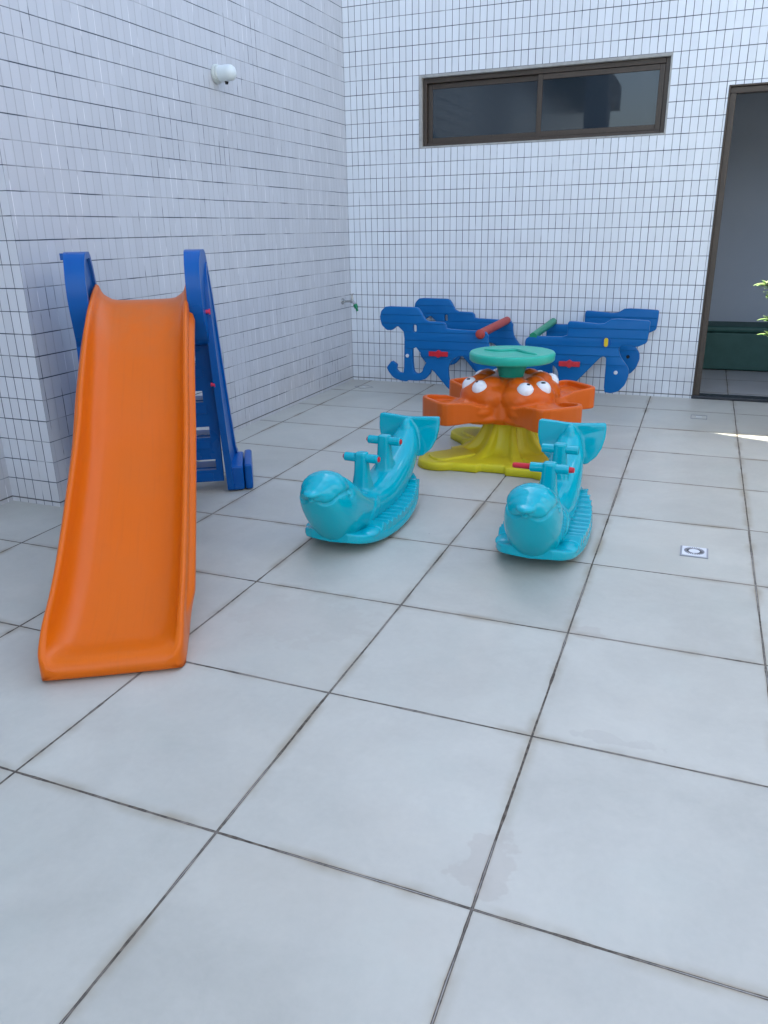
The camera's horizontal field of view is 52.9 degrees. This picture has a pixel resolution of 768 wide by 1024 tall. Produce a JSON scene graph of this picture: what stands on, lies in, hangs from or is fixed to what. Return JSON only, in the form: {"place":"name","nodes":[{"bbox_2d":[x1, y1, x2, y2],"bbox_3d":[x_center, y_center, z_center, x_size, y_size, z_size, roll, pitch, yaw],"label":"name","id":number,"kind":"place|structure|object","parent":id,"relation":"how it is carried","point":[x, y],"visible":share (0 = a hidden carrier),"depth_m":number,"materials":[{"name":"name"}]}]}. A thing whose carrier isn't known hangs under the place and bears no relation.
{"place":"outdoors","nodes":[
{"label":"outdoors","id":0,"kind":"place"},
{"bbox_2d":[0,0,352,506],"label":"tiled wall","id":1,"kind":"structure","parent":0,"point":[141,150],"depth_m":4.22,"materials":[{"name":"tile"}]},
{"bbox_2d":[211,64,236,84],"bbox_3d":[-0.921,-2.544,4.487,0.131,0.110,0.104,7,22,21],"label":"security camera","id":2,"kind":"object","parent":1,"relation":"attached to","point":[226,73],"visible":1,"depth_m":4.46,"materials":[{"name":"white plastic"}]},
{"bbox_2d":[341,293,357,311],"bbox_3d":[-0.277,-1.741,6.421,0.149,0.141,0.061,7,22,21],"label":"garden tap","id":3,"kind":"object","parent":1,"relation":"attached to","point":[343,301],"visible":1,"depth_m":6.40,"materials":[{"name":"silver metal"}]},
{"bbox_2d":[0,379,767,1023],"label":"floor","id":4,"kind":"structure","parent":0,"point":[438,757],"depth_m":1.92,"materials":[{"name":"tile"}]},
{"bbox_2d":[38,249,252,680],"bbox_3d":[-0.985,-0.398,3.045,0.856,1.171,2.042,-4,20,-8],"label":"play slide","id":5,"kind":"object","parent":4,"relation":"on","point":[121,593],"visible":1,"depth_m":2.95,"materials":[{"name":"orange plastic"}]},
{"bbox_2d":[300,412,439,543],"bbox_3d":[-0.076,-0.133,3.412,0.352,0.383,1.062,8,22,23],"label":"dolphin rocker","id":6,"kind":"object","parent":4,"relation":"on","point":[377,501],"visible":1,"depth_m":3.33,"materials":[{"name":"plastic"}]},
{"bbox_2d":[418,345,594,479],"bbox_3d":[0.714,-0.618,4.377,0.878,0.603,0.878,7,22,21],"label":"play carousel","id":7,"kind":"object","parent":4,"relation":"on","point":[509,402],"visible":0.97,"depth_m":4.19,"materials":[{"name":"orange plastic"}]},
{"bbox_2d":[380,298,658,392],"bbox_3d":[0.996,-1.190,5.778,1.915,0.708,0.791,7,22,21],"label":"seesaw rocker","id":8,"kind":"object","parent":4,"relation":"on","point":[440,343],"visible":0.77,"depth_m":5.60,"materials":[{"name":"blue plastic"}]},
{"bbox_2d":[495,418,606,560],"bbox_3d":[0.692,-0.077,3.222,0.352,0.383,1.062,7,22,21],"label":"dolphin rocker","id":9,"kind":"object","parent":4,"relation":"on","point":[548,516],"visible":1,"depth_m":3.11,"materials":[{"name":"plastic"}]},
{"bbox_2d":[342,0,767,402],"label":"tiled wall","id":10,"kind":"structure","parent":4,"relation":"on","point":[527,167],"depth_m":5.76,"materials":[{"name":"tile"}]},
{"bbox_2d":[423,57,670,146],"bbox_3d":[1.133,-2.964,5.634,1.770,0.468,0.065,7,22,21],"label":"window","id":11,"kind":"structure","parent":10,"relation":"in","point":[629,97],"depth_m":5.59,"materials":[{"name":"black glass"}]},
{"bbox_2d":[680,545,707,558],"bbox_3d":[1.248,0.159,3.108,0.106,0.006,0.106,7,22,21],"label":"floor drain","id":12,"kind":"object","parent":4,"relation":"on","point":[690,551],"visible":1,"depth_m":3.10,"materials":[{"name":"metal"}]},
{"bbox_2d":[753,280,767,336],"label":"potted shrub","id":13,"kind":"object","parent":4,"relation":"on","point":[764,283],"visible":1,"depth_m":4.62,"materials":[{"name":"green plant"}]},
{"bbox_2d":[700,369,767,396],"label":"indoor floor","id":14,"kind":"structure","parent":0,"point":[735,382],"depth_m":6.42,"materials":[{"name":"grey tile"}]},
{"bbox_2d":[703,321,767,370],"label":"padded bench","id":15,"kind":"object","parent":14,"relation":"on","point":[730,345],"depth_m":6.85,"materials":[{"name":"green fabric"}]}
]}

